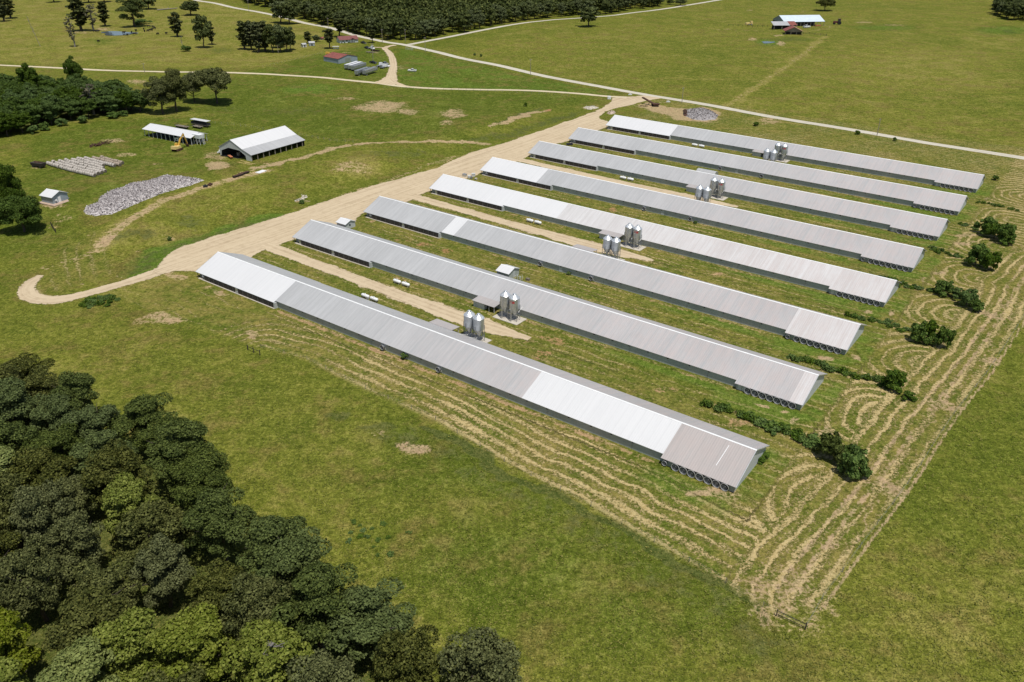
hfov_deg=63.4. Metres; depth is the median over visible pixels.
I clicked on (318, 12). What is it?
tree
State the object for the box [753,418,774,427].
scrub plant
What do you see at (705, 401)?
scrub plant
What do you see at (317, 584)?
tree
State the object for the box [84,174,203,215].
litter heap
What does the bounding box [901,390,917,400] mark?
shrub
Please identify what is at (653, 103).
elevator conveyor
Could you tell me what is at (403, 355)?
shrub
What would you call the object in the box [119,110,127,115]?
shrub
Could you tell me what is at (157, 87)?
oak tree
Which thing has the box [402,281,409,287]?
propane tank
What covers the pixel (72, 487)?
oak tree
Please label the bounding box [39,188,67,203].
grey shed
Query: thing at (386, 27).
tree
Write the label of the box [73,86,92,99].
tree
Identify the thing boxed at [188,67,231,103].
oak tree
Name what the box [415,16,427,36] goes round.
tree
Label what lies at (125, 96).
tree
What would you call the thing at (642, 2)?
tree
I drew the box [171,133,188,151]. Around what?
excavator
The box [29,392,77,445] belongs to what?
tree
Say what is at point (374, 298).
propane tank
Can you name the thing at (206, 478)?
tree
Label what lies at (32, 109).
tree
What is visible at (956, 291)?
shrub
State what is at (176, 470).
tree
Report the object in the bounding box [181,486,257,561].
tree
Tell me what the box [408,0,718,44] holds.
side road
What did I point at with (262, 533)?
tree
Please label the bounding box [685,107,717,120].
rubbish heap
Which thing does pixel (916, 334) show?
shrub
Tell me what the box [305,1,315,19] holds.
tree
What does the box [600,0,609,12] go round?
tree
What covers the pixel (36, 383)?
oak tree
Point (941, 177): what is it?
poultry house
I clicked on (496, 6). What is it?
tree
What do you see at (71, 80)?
tree
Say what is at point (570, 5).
tree
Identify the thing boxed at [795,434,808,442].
scrub plant
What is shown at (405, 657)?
oak tree
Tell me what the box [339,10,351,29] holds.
tree
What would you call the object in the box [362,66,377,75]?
grain trailer
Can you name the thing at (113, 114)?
shrub
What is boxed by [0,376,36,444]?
tree
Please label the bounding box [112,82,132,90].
tree
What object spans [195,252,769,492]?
poultry house
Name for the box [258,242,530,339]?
gravel drive
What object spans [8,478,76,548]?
oak tree
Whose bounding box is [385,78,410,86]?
lane fork
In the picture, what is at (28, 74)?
tree
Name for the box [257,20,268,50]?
cedar tree
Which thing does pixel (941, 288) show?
shrub
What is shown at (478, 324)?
feed bin
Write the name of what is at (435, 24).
tree
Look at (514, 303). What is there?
feed bin
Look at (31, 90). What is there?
tree
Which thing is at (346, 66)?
grain trailer
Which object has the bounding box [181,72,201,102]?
oak tree
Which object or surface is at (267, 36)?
tree
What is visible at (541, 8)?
tree
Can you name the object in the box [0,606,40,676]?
tree
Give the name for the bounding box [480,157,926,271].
poultry house
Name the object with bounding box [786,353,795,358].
scrub plant
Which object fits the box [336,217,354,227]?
pump house
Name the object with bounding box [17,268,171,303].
loop road
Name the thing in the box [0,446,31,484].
tree
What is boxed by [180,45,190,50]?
shrub
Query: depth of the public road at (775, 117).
494.21 m
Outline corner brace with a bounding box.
[776,609,806,629]
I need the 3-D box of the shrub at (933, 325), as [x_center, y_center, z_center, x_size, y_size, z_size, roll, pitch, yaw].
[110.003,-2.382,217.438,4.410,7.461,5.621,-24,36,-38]
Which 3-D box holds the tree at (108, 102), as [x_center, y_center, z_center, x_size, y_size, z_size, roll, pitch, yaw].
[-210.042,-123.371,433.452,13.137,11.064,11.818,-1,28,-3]
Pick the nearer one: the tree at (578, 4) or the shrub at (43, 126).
the shrub at (43, 126)
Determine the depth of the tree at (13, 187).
290.64 m
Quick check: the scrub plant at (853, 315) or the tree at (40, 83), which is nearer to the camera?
the scrub plant at (853, 315)
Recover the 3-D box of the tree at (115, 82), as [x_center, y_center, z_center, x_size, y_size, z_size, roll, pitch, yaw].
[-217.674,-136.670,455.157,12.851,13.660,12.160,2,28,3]
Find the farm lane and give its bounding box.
[0,65,626,97]
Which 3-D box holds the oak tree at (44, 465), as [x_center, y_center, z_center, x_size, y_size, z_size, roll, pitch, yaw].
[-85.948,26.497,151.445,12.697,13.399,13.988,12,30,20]
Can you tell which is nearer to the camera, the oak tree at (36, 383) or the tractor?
the oak tree at (36, 383)
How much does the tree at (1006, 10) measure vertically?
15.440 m
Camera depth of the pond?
723.53 m
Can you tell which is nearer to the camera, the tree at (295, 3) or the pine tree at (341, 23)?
the pine tree at (341, 23)
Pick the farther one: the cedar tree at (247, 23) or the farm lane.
the cedar tree at (247, 23)
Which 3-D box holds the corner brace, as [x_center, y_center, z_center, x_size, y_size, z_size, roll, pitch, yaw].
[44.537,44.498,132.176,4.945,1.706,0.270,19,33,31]
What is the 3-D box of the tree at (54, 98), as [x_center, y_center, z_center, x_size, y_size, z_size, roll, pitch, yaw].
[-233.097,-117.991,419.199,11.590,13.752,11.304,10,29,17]
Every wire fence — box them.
[260,344,804,627]
[812,315,1023,614]
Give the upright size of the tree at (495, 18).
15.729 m
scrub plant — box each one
[700,398,710,405]
[714,401,728,407]
[714,405,724,411]
[725,405,734,412]
[742,412,749,420]
[748,412,758,420]
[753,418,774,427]
[756,417,765,426]
[763,420,778,431]
[765,425,781,434]
[780,423,790,433]
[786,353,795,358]
[790,434,798,440]
[791,428,803,436]
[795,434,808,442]
[802,440,814,448]
[806,358,814,363]
[807,432,820,443]
[821,364,835,371]
[837,366,848,373]
[849,313,858,318]
[852,373,861,379]
[863,374,871,379]
[872,376,879,381]
[895,327,905,332]
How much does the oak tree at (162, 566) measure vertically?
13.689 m
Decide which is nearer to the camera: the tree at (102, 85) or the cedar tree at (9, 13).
the tree at (102, 85)
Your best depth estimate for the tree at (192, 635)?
114.51 m
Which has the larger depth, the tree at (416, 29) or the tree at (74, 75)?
the tree at (416, 29)
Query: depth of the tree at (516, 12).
799.31 m
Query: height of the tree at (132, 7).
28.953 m
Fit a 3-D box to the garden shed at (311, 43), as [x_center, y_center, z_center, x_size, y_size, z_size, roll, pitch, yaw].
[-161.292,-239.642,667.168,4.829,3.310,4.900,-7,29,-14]
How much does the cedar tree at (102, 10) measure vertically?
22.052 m
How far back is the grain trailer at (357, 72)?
541.81 m
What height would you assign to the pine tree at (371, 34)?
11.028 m
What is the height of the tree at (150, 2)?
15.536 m
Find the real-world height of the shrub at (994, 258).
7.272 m
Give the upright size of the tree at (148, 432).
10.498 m
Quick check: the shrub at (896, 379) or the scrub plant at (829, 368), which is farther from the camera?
the scrub plant at (829, 368)
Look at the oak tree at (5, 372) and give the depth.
177.62 m
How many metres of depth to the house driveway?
568.49 m
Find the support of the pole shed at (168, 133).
on the ground at (790, 526)
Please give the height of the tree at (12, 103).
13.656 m
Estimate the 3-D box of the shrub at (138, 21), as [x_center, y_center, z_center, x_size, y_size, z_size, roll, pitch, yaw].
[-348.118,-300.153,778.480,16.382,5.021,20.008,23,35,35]
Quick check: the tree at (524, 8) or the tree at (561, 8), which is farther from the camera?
the tree at (561, 8)
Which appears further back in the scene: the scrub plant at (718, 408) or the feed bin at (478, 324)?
the feed bin at (478, 324)
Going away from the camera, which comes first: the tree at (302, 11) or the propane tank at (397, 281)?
the propane tank at (397, 281)
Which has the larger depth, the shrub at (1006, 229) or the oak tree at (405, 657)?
the shrub at (1006, 229)
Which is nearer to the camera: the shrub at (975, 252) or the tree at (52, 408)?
the tree at (52, 408)
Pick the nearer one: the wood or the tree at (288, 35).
the tree at (288, 35)
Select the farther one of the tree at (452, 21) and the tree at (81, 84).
the tree at (452, 21)
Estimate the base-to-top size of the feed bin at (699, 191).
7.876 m
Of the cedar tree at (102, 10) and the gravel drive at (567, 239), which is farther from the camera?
the cedar tree at (102, 10)
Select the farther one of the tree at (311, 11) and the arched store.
the tree at (311, 11)
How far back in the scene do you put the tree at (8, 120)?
389.69 m
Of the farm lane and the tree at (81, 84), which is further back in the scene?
the farm lane
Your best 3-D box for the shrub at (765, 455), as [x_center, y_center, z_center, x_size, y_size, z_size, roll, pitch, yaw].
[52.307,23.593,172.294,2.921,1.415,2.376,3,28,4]
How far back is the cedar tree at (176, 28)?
689.41 m
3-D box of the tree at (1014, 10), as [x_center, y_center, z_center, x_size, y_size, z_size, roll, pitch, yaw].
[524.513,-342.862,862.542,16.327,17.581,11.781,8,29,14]
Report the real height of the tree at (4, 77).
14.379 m
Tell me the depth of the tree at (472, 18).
744.13 m
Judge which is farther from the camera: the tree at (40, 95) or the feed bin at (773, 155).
the tree at (40, 95)
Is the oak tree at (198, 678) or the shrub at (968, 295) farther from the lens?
the shrub at (968, 295)
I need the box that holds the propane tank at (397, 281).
[393,279,400,284]
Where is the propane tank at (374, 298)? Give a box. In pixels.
[370,296,377,302]
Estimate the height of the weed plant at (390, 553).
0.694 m
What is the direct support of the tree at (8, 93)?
on the ground at (790, 526)
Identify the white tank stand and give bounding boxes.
[192,133,204,144]
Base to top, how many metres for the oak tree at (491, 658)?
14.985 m
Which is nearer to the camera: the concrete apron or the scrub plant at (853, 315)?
the scrub plant at (853, 315)
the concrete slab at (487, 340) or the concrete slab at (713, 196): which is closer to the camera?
the concrete slab at (487, 340)
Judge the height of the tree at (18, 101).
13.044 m
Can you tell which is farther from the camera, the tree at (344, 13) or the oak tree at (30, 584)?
the tree at (344, 13)
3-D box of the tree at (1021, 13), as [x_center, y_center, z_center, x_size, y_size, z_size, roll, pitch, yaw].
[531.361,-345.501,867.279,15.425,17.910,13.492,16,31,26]
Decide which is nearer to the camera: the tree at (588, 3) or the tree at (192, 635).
the tree at (192, 635)
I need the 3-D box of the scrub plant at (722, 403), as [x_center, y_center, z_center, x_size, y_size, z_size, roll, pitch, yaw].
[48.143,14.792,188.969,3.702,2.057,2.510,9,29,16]
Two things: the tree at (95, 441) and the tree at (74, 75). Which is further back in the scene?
the tree at (74, 75)
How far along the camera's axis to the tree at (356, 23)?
726.34 m
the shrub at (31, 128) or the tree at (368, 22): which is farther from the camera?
the tree at (368, 22)
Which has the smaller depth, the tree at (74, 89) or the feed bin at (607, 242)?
the feed bin at (607, 242)
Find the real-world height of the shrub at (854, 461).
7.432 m
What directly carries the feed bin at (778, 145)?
on the concrete slab at (784, 161)
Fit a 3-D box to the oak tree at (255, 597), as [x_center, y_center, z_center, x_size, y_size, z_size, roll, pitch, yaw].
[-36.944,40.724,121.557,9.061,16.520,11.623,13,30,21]
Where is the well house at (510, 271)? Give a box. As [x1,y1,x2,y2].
[495,264,518,277]
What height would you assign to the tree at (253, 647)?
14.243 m
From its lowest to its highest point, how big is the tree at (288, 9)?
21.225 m
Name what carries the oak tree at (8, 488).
on the ground at (790, 526)
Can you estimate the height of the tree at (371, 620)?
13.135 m
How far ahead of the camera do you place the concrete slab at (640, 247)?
277.85 m
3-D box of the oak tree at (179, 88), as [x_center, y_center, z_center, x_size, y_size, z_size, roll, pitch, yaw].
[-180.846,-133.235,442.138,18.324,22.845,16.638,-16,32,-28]
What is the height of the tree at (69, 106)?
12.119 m
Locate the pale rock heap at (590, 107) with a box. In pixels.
[583,106,597,109]
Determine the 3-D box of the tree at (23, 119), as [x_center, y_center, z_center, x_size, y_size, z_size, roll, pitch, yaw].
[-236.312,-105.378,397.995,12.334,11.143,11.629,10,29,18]
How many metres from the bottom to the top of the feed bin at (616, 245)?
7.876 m
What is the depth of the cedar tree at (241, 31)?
636.44 m
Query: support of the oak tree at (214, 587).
on the ground at (790, 526)
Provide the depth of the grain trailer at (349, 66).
562.09 m
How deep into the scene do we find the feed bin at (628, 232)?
275.64 m
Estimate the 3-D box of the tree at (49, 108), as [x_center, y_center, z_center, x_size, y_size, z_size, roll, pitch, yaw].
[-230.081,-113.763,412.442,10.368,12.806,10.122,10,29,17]
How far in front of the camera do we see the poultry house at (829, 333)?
246.81 m
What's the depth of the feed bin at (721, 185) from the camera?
322.14 m
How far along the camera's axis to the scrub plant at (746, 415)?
184.47 m
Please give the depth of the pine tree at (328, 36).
648.81 m
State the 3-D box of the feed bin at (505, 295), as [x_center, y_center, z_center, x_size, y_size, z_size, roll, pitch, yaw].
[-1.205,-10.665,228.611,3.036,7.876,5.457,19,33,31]
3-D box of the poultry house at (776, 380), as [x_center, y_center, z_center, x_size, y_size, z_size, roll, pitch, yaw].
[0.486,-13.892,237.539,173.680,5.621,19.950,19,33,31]
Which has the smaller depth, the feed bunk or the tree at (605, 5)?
the feed bunk
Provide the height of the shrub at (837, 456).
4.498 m
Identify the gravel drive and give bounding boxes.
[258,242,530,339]
[401,192,652,260]
[506,156,737,206]
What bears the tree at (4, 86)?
on the ground at (790, 526)
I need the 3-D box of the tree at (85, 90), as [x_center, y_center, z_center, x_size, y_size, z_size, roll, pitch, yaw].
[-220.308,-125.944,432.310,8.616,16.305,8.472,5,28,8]
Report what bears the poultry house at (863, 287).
on the ground at (790, 526)
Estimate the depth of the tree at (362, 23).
718.97 m
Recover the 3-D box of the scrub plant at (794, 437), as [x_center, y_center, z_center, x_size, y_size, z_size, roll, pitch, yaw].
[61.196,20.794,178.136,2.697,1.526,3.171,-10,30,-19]
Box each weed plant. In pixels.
[356,533,363,538]
[386,550,394,556]
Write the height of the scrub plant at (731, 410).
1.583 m
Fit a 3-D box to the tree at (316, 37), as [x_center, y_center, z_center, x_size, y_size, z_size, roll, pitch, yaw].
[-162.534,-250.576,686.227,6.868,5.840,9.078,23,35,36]
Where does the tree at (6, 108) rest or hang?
on the ground at (790, 526)
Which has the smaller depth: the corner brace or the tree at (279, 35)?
the corner brace
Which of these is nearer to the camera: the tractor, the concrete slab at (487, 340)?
the concrete slab at (487, 340)
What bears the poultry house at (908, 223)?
on the ground at (790, 526)
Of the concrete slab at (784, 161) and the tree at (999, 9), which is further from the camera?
the tree at (999, 9)
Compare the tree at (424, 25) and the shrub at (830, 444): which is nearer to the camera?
the shrub at (830, 444)
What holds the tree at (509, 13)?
on the ground at (790, 526)
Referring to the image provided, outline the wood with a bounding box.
[299,0,613,29]
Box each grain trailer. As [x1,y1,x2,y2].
[344,61,358,69]
[348,61,361,69]
[351,62,365,70]
[354,67,369,75]
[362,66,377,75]
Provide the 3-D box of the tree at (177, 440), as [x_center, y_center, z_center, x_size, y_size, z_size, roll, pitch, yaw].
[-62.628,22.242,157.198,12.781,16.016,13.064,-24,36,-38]
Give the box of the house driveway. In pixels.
[375,45,397,84]
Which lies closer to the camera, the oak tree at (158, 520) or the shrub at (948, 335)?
the oak tree at (158, 520)
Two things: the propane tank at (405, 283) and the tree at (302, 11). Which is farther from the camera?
the tree at (302, 11)
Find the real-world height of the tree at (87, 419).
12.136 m
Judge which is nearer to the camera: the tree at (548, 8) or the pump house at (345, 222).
the pump house at (345, 222)
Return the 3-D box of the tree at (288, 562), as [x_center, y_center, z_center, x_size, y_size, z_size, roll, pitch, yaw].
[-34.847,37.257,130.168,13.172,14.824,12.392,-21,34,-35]
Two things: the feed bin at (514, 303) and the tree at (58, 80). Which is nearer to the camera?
the feed bin at (514, 303)
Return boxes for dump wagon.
[29,161,45,167]
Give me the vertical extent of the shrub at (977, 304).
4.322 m
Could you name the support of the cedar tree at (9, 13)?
on the ground at (790, 526)
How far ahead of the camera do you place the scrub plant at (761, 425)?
182.26 m
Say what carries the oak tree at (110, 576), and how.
on the ground at (790, 526)
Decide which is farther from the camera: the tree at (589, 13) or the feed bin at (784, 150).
the tree at (589, 13)
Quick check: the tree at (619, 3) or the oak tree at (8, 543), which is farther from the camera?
the tree at (619, 3)
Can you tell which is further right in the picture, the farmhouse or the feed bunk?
the farmhouse
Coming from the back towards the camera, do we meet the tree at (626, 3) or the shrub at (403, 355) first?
the tree at (626, 3)
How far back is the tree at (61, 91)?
433.50 m
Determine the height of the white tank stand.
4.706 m
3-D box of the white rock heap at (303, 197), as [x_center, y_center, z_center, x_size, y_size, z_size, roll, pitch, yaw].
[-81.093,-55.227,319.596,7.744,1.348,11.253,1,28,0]
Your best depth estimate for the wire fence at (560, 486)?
161.53 m
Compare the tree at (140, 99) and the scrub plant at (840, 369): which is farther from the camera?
the tree at (140, 99)
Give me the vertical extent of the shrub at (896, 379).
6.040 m
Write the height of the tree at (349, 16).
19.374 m
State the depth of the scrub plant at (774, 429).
180.00 m
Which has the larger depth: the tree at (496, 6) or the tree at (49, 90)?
the tree at (496, 6)
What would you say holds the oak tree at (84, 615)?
on the ground at (790, 526)
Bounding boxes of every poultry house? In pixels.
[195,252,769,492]
[292,219,826,409]
[363,196,866,354]
[429,174,901,306]
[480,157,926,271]
[528,141,949,240]
[568,127,968,214]
[606,115,985,192]
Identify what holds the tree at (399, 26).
on the ground at (790, 526)
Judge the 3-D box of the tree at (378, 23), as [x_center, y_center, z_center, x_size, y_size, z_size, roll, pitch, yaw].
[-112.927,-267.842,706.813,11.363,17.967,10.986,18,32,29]
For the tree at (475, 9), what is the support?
on the ground at (790, 526)
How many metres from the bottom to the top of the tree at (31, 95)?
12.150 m
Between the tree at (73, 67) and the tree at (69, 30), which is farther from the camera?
the tree at (69, 30)
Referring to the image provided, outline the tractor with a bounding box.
[833,19,840,24]
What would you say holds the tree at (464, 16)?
on the ground at (790, 526)
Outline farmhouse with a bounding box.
[336,35,357,42]
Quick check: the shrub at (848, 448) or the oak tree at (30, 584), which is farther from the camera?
the shrub at (848, 448)
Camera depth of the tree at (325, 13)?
772.12 m
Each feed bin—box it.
[463,310,475,337]
[469,313,484,340]
[500,290,510,318]
[508,293,521,321]
[602,234,612,256]
[609,237,620,258]
[623,223,633,246]
[631,225,641,248]
[694,185,703,200]
[702,186,711,202]
[710,177,717,195]
[716,178,725,196]
[762,148,770,160]
[769,149,777,161]
[774,142,781,159]
[779,143,787,160]
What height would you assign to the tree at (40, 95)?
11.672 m
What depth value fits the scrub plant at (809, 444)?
175.39 m
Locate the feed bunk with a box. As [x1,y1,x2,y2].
[232,173,243,177]
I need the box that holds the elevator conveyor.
[642,97,659,105]
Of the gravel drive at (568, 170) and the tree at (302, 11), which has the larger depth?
the tree at (302, 11)
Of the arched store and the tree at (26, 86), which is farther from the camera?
the tree at (26, 86)
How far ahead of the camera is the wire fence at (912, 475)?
169.40 m
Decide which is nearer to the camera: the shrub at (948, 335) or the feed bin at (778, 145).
the shrub at (948, 335)
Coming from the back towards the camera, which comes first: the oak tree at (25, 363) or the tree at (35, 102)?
the tree at (35, 102)
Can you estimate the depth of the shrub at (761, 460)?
170.15 m
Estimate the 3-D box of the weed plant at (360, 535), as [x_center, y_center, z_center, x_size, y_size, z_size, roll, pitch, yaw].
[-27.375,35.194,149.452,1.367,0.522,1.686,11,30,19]
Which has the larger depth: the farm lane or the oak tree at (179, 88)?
the farm lane
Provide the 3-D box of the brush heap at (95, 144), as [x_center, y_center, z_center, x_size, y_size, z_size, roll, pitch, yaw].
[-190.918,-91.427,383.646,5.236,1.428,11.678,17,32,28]
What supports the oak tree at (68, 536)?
on the ground at (790, 526)
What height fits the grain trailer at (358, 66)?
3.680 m
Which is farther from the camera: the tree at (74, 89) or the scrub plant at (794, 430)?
the tree at (74, 89)
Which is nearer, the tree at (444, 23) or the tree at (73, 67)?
the tree at (73, 67)
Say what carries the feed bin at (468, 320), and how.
on the concrete slab at (487, 340)
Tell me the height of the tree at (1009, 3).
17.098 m
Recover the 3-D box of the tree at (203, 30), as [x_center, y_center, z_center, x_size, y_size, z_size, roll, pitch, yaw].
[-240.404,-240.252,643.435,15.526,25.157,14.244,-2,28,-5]
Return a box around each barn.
[218,126,304,160]
[773,15,824,25]
[783,25,801,34]
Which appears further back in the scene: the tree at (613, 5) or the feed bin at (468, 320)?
the tree at (613, 5)
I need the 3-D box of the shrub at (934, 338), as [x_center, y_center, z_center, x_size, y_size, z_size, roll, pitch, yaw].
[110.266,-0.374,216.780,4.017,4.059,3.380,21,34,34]
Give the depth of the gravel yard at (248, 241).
318.44 m
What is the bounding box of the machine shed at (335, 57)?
[323,52,357,63]
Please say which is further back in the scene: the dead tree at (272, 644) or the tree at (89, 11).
the tree at (89, 11)
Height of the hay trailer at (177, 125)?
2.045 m
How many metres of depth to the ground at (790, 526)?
215.96 m
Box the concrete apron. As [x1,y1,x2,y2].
[40,199,68,206]
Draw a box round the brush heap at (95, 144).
[89,140,112,147]
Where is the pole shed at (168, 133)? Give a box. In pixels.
[142,123,206,144]
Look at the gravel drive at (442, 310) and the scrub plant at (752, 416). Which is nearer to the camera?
the scrub plant at (752, 416)
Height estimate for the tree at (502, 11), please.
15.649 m
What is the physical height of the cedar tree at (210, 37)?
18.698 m
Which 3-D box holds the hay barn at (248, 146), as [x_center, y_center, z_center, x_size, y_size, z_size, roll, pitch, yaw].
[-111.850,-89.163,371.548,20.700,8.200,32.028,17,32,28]
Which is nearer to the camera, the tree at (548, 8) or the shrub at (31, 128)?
the shrub at (31, 128)
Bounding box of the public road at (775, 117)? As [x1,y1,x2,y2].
[195,0,1023,159]
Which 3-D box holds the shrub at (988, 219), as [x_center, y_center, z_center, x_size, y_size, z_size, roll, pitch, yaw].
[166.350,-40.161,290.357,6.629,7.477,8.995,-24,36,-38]
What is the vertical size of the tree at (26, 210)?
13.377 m
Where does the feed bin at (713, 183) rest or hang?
on the concrete slab at (713, 196)
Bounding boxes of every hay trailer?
[174,123,189,128]
[190,118,210,126]
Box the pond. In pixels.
[101,31,136,34]
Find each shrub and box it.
[26,125,38,133]
[38,121,49,129]
[54,118,67,125]
[77,115,87,122]
[106,111,119,117]
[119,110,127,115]
[135,19,152,23]
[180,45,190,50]
[400,352,407,358]
[758,456,765,464]
[761,450,769,457]
[815,431,843,457]
[833,446,846,463]
[836,444,872,478]
[844,443,860,453]
[880,369,906,392]
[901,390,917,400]
[910,320,931,343]
[920,319,940,337]
[926,332,939,344]
[934,280,953,296]
[937,325,956,347]
[951,287,962,298]
[959,288,978,305]
[964,243,990,264]
[967,298,984,310]
[973,216,1000,234]
[982,251,1002,269]
[985,223,1004,236]
[994,223,1016,242]
[1001,234,1015,244]
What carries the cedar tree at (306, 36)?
on the ground at (790, 526)
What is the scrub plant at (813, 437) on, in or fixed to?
on the ground at (790, 526)
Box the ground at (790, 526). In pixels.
[0,0,1023,681]
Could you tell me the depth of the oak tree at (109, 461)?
148.23 m
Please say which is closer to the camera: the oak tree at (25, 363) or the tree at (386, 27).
the oak tree at (25, 363)
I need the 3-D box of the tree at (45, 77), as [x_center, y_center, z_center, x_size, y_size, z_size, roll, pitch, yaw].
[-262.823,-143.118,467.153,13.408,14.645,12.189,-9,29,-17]
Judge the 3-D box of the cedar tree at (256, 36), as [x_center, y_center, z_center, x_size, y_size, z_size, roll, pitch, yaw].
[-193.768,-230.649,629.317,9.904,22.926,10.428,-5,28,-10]
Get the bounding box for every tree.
[0,0,8,21]
[0,0,15,18]
[0,73,16,81]
[0,80,20,93]
[0,88,27,101]
[0,100,19,110]
[0,104,16,130]
[0,112,16,135]
[0,163,26,198]
[0,195,42,231]
[0,362,27,420]
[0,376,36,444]
[0,420,36,458]
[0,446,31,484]
[0,471,37,548]
[0,531,22,595]
[0,534,77,621]
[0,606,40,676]
[0,656,29,681]
[4,83,24,93]
[4,352,55,378]
[5,96,26,105]
[5,445,78,487]
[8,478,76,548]
[9,110,32,132]
[15,62,41,85]
[16,104,42,124]
[20,88,36,96]
[20,422,83,459]
[21,82,37,92]
[23,98,44,122]
[23,365,60,409]
[25,92,37,102]
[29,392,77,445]
[33,634,122,681]
[35,80,56,89]
[35,93,57,98]
[36,86,52,93]
[36,100,61,124]
[37,74,56,86]
[37,87,57,94]
[40,95,62,120]
[40,509,105,578]
[41,584,129,660]
[45,474,98,522]
[48,370,99,410]
[51,87,69,95]
[53,404,120,441]
[54,81,73,89]
[55,77,63,84]
[57,94,80,116]
[57,96,80,119]
[62,55,83,77]
[63,17,75,46]
[63,73,81,81]
[64,77,79,86]
[65,0,87,30]
[66,558,144,608]
[68,86,79,93]
[69,429,138,477]
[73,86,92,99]
[76,75,94,90]
[77,83,87,88]
[77,96,96,117]
[79,84,96,114]
[80,438,158,506]
[83,4,98,29]
[88,81,111,91]
[90,89,112,113]
[90,606,171,681]
[95,2,109,26]
[95,95,121,111]
[100,471,156,543]
[105,392,178,450]
[106,79,128,88]
[107,89,119,93]
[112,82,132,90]
[113,88,133,110]
[113,499,194,565]
[114,0,147,26]
[128,532,196,607]
[131,89,151,111]
[135,415,189,449]
[140,76,176,113]
[140,662,206,681]
[141,0,155,8]
[144,420,214,488]
[146,602,236,681]
[161,68,189,111]
[165,442,231,503]
[167,12,182,36]
[174,463,231,530]
[179,0,198,14]
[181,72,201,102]
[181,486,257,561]
[184,557,254,624]
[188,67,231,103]
[191,15,211,47]
[207,21,215,44]
[218,571,293,653]
[219,619,314,681]
[224,514,307,575]
[235,20,248,49]
[243,20,254,49]
[249,21,262,52]
[255,526,333,588]
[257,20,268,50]
[261,24,276,52]
[263,641,287,680]
[268,561,358,651]
[269,1,284,22]
[270,25,285,52]
[276,1,301,23]
[280,26,291,51]
[285,648,364,681]
[288,26,295,49]
[292,0,298,16]
[297,2,307,18]
[303,31,312,42]
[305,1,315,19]
[307,6,317,21]
[311,35,320,41]
[314,5,323,23]
[320,5,332,24]
[322,28,333,48]
[323,576,416,663]
[332,11,340,22]
[332,18,346,35]
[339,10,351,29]
[345,9,359,31]
[352,16,363,33]
[358,16,368,34]
[364,18,375,30]
[367,29,375,42]
[371,624,440,681]
[373,16,382,37]
[380,18,392,39]
[392,18,407,39]
[407,21,422,39]
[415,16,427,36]
[418,20,432,38]
[429,19,442,36]
[436,626,522,681]
[438,14,448,34]
[447,11,458,31]
[456,11,470,31]
[468,6,481,26]
[468,9,477,29]
[474,10,485,28]
[485,7,497,24]
[486,8,494,25]
[491,4,500,23]
[497,7,507,22]
[503,6,512,22]
[509,6,522,21]
[519,1,529,20]
[525,0,532,19]
[530,3,540,18]
[536,3,544,14]
[543,0,553,17]
[556,2,567,16]
[564,2,575,15]
[573,0,582,13]
[577,6,601,26]
[582,0,594,8]
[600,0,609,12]
[609,0,616,12]
[614,0,623,11]
[622,0,630,10]
[639,0,647,5]
[674,0,686,4]
[815,0,835,10]
[993,0,1005,13]
[996,2,1004,14]
[1001,1,1013,17]
[1003,4,1013,18]
[1007,3,1023,19]
[1017,2,1023,19]
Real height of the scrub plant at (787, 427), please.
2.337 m
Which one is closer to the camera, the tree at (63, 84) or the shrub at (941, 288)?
the shrub at (941, 288)
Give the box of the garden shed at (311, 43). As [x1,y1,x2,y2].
[308,41,314,45]
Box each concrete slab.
[463,331,491,342]
[493,311,526,324]
[620,241,645,250]
[711,194,727,200]
[777,158,789,162]
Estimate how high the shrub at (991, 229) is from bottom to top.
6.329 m
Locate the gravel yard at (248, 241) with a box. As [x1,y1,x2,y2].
[154,95,658,273]
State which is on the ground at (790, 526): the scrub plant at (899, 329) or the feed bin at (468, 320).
the scrub plant at (899, 329)
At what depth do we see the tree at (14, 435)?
157.81 m
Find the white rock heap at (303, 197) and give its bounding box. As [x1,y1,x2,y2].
[295,194,307,200]
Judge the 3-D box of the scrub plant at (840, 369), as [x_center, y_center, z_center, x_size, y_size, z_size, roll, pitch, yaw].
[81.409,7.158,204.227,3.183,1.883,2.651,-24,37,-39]
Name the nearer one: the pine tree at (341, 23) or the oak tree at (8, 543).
the oak tree at (8, 543)
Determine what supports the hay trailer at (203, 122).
on the ground at (790, 526)
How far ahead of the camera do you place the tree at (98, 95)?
432.31 m
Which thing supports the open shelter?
on the ground at (790, 526)
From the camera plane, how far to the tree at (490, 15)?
765.02 m
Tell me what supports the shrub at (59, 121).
on the ground at (790, 526)
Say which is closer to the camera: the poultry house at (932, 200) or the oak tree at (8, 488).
the oak tree at (8, 488)
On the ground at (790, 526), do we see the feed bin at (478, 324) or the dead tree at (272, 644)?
the dead tree at (272, 644)
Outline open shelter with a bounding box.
[771,21,796,28]
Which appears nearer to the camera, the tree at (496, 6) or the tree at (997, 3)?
the tree at (496, 6)
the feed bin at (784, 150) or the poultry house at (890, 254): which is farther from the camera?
the feed bin at (784, 150)
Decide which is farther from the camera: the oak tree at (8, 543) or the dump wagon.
the dump wagon
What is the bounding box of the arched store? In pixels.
[696,168,717,174]
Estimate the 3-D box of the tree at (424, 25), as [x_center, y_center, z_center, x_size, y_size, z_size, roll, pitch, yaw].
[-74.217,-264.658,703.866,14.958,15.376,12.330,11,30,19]
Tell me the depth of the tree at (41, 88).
442.08 m
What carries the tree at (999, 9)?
on the ground at (790, 526)
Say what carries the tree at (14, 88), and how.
on the ground at (790, 526)
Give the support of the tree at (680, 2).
on the ground at (790, 526)

